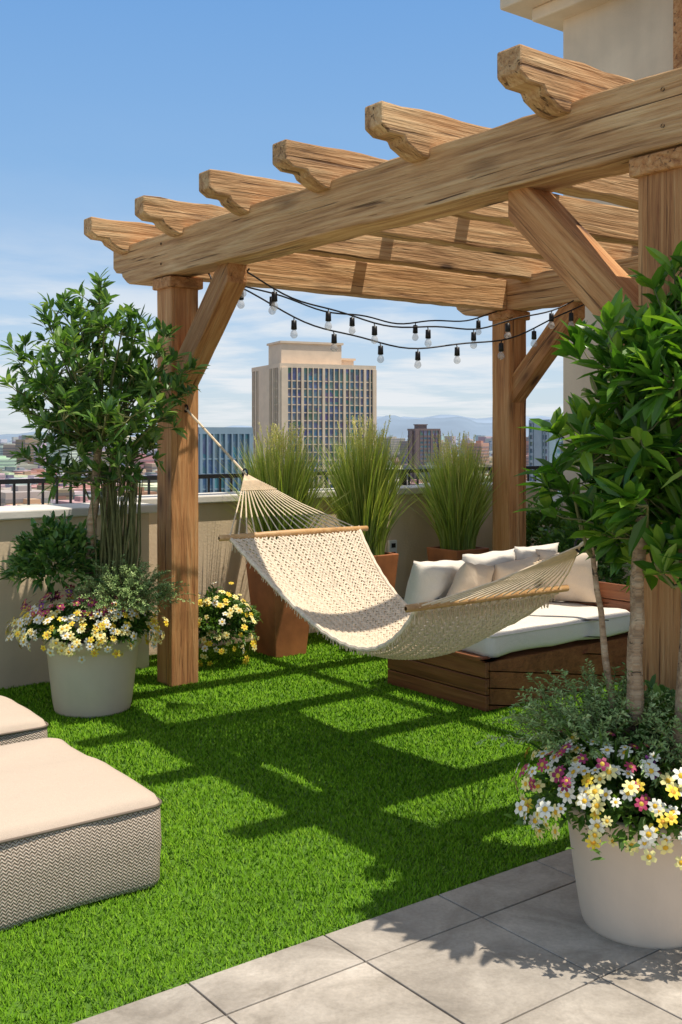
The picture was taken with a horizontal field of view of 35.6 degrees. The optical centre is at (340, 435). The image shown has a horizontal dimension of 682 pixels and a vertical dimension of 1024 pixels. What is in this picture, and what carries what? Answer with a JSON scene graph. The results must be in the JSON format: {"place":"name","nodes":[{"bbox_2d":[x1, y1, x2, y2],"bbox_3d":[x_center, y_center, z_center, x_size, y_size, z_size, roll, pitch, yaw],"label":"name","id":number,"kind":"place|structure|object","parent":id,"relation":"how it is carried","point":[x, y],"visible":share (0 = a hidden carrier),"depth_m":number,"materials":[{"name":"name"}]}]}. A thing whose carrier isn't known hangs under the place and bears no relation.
{"place":"outdoors","nodes":[
{"label":"outdoors","id":0,"kind":"place"},
{"bbox_2d":[0,415,528,438],"bbox_3d":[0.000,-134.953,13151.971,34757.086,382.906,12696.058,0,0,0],"label":"hills","id":1,"kind":"structure","parent":0,"point":[399,426],"depth_m":15850.77,"materials":[{"name":"blue"}]},
{"bbox_2d":[0,0,562,434],"label":"sky","id":2,"kind":"structure","parent":0,"point":[105,105],"materials":[{"name":"blue"}]},
{"bbox_2d":[133,415,551,435],"bbox_3d":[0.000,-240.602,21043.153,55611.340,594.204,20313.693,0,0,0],"label":"mountain range","id":3,"kind":"structure","parent":0,"point":[484,420],"depth_m":27112.94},
{"bbox_2d":[72,849,681,1023],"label":"stone pavement","id":4,"kind":"structure","parent":0,"point":[524,944],"depth_m":2.94,"materials":[{"name":"stone"}]},
{"bbox_2d":[476,241,681,949],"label":"potted tree","id":5,"kind":"object","parent":4,"relation":"on","point":[613,773],"visible":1,"depth_m":3.14,"materials":[{"name":"green plant"}]},
{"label":"rooftop floor","id":6,"kind":"structure","parent":0,"visible":0},
{"bbox_2d":[0,489,544,688],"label":"wall","id":7,"kind":"structure","parent":6,"relation":"on","point":[223,564],"depth_m":7.50,"materials":[{"name":"paint"}]},
{"bbox_2d":[0,481,541,519],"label":"coping","id":8,"kind":"object","parent":7,"relation":"on","point":[148,504],"visible":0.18,"depth_m":6.77,"materials":[{"name":"concrete"}]},
{"bbox_2d":[0,466,558,505],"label":"metal railing","id":9,"kind":"object","parent":8,"relation":"on","point":[14,482],"visible":0.1,"depth_m":8.52,"materials":[{"name":"black metal"}]},
{"bbox_2d":[387,540,396,552],"bbox_3d":[0.412,0.920,8.516,0.080,0.160,0.034,0,0,-37],"label":"outlet box","id":10,"kind":"object","parent":7,"relation":"attached to","point":[391,546],"visible":0.59,"depth_m":8.50,"materials":[{"name":"white plastic"}]},
{"bbox_2d":[549,494,562,531],"bbox_3d":[-1.603,1.220,8.082,13.000,1.160,1.240,0,0,-37],"label":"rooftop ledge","id":11,"kind":"object","parent":7,"relation":"attached to","point":[555,497],"depth_m":10.74,"materials":[{"name":"beige concrete"}]},
{"bbox_2d":[0,631,625,1023],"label":"artificial turf","id":12,"kind":"structure","parent":6,"relation":"on","point":[321,786],"depth_m":4.18,"materials":[{"name":"green plastic"}]},
{"bbox_2d":[0,695,48,745],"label":"outdoor ottoman","id":13,"kind":"object","parent":12,"relation":"on","point":[19,723],"visible":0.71,"depth_m":4.49,"materials":[{"name":"beige fabric"}]},
{"bbox_2d":[0,738,161,931],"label":"outdoor ottoman","id":14,"kind":"object","parent":12,"relation":"on","point":[78,828],"visible":1,"depth_m":3.41,"materials":[{"name":"beige fabric"}]},
{"bbox_2d":[0,268,210,717],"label":"potted tree","id":15,"kind":"object","parent":12,"relation":"on","point":[91,664],"visible":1,"depth_m":5.70,"materials":[{"name":"green plant"}]},
{"bbox_2d":[198,582,260,666],"bbox_3d":[-0.802,1.266,6.950,0.542,0.615,0.554,0,0,-45],"label":"flowering bush","id":16,"kind":"object","parent":12,"relation":"on","point":[215,610],"visible":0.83,"depth_m":6.82,"materials":[{"name":"yellow plant"}]},
{"bbox_2d":[209,422,350,657],"bbox_3d":[-0.393,0.700,7.298,0.992,1.600,0.990,0,0,0],"label":"ornamental grass planter","id":17,"kind":"object","parent":12,"relation":"on","point":[281,628],"visible":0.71,"depth_m":7.19,"materials":[{"name":"plant"}]},
{"bbox_2d":[310,415,434,616],"bbox_3d":[0.186,0.670,7.756,0.928,1.660,1.089,0,0,13],"label":"ornamental grass planter","id":18,"kind":"object","parent":12,"relation":"on","point":[363,480],"visible":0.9,"depth_m":7.63,"materials":[{"name":"plant"}]},
{"bbox_2d":[84,44,681,724],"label":"wooden pergola","id":19,"kind":"object","parent":12,"relation":"on","point":[464,218],"visible":0.88,"depth_m":5.51,"materials":[{"name":"brown wood"}]},
{"bbox_2d":[184,404,587,659],"bbox_3d":[0.077,0.403,5.027,0.920,1.177,3.380,0,0,-37],"label":"rope hammock","id":20,"kind":"object","parent":19,"relation":"hanging from","point":[457,623],"visible":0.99,"depth_m":5.06,"materials":[{"name":"fabric"}]},
{"bbox_2d":[208,268,583,360],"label":"string lights","id":21,"kind":"object","parent":19,"relation":"hanging from","point":[273,300],"visible":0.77,"depth_m":6.82,"materials":[{"name":"black metal"}]},
{"bbox_2d":[399,431,504,561],"bbox_3d":[0.897,0.728,8.325,1.035,1.544,1.052,0,0,0],"label":"ornamental grass planter","id":22,"kind":"object","parent":12,"relation":"on","point":[458,507],"visible":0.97,"depth_m":8.21,"materials":[{"name":"plant"}]},
{"bbox_2d":[388,542,628,711],"bbox_3d":[1.331,1.101,6.081,1.363,0.788,1.807,0,0,-36],"label":"daybed sofa","id":23,"kind":"object","parent":12,"relation":"on","point":[559,633],"visible":0.49,"depth_m":6.22,"materials":[{"name":"white fabric"}]},
{"bbox_2d":[526,495,580,551],"bbox_3d":[1.680,0.814,8.841,0.917,0.692,0.921,0,0,0],"label":"green shrub","id":24,"kind":"object","parent":12,"relation":"on","point":[533,519],"visible":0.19,"depth_m":8.71,"materials":[{"name":"green plant"}]},
{"bbox_2d":[531,511,630,584],"bbox_3d":[1.842,0.867,8.017,0.792,0.711,0.904,0,0,42],"label":"green shrub","id":25,"kind":"object","parent":12,"relation":"on","point":[562,535],"visible":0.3,"depth_m":7.89,"materials":[{"name":"green plant"}]},
{"bbox_2d":[563,0,672,584],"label":"walls","id":26,"kind":"structure","parent":6,"relation":"on","point":[631,39],"depth_m":9.02,"materials":[{"name":"paint"}]},
{"bbox_2d":[500,0,611,31],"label":"cornice","id":27,"kind":"structure","parent":26,"relation":"attached to","point":[553,14],"depth_m":9.39,"materials":[{"name":"paint"}]},
{"bbox_2d":[673,0,681,69],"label":"timber pilasters","id":28,"kind":"object","parent":26,"relation":"attached to","point":[677,33],"depth_m":8.36,"materials":[{"name":"brown wood"}]},
{"label":"ground","id":29,"kind":"structure","parent":0,"visible":0},
{"bbox_2d":[203,434,247,492],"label":"building windows","id":30,"kind":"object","parent":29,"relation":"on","point":[222,454],"visible":0.14,"depth_m":254.54,"materials":[{"name":"blue glass"}]},
{"bbox_2d":[198,434,252,492],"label":"piers","id":31,"kind":"structure","parent":29,"relation":"on","point":[200,458],"depth_m":253.26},
{"bbox_2d":[198,427,252,489],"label":"floor slabs","id":32,"kind":"structure","parent":31,"relation":"on","point":[229,430],"depth_m":254.13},
{"bbox_2d":[3,439,489,484],"bbox_3d":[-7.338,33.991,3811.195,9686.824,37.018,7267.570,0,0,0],"label":"city trees","id":33,"kind":"object","parent":29,"relation":"on","point":[141,480],"visible":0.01,"depth_m":1817.72,"materials":[{"name":"green plant"}]},
{"bbox_2d":[0,433,528,505],"bbox_3d":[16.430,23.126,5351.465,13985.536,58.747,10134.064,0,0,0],"label":"city buildings","id":34,"kind":"structure","parent":29,"relation":"on","point":[10,469],"depth_m":1148.36,"materials":[{"name":"grey concrete"}]},
{"bbox_2d":[252,341,376,488],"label":"high-rise building","id":35,"kind":"structure","parent":29,"relation":"on","point":[318,390],"depth_m":406.20,"materials":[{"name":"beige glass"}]},
{"bbox_2d":[408,431,440,479],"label":"piers","id":36,"kind":"structure","parent":29,"relation":"on","point":[413,436],"depth_m":892.90,"materials":[{"name":"concrete"}]},
{"bbox_2d":[407,429,439,465],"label":"floor slabs","id":37,"kind":"structure","parent":36,"relation":"on","point":[421,440],"depth_m":891.77,"materials":[{"name":"grey concrete"}]},
{"bbox_2d":[413,424,427,428],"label":"penthouse","id":38,"kind":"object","parent":37,"relation":"on","point":[420,426],"visible":1,"depth_m":895.53,"materials":[{"name":"concrete"}]},
{"bbox_2d":[420,431,437,463],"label":"building windows","id":39,"kind":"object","parent":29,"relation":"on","point":[425,433],"visible":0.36,"depth_m":892.10,"materials":[{"name":"glass"}]},
{"bbox_2d":[529,419,562,491],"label":"office block","id":40,"kind":"structure","parent":29,"relation":"on","point":[540,447],"depth_m":513.62,"materials":[{"name":"grey glass"}]}
]}

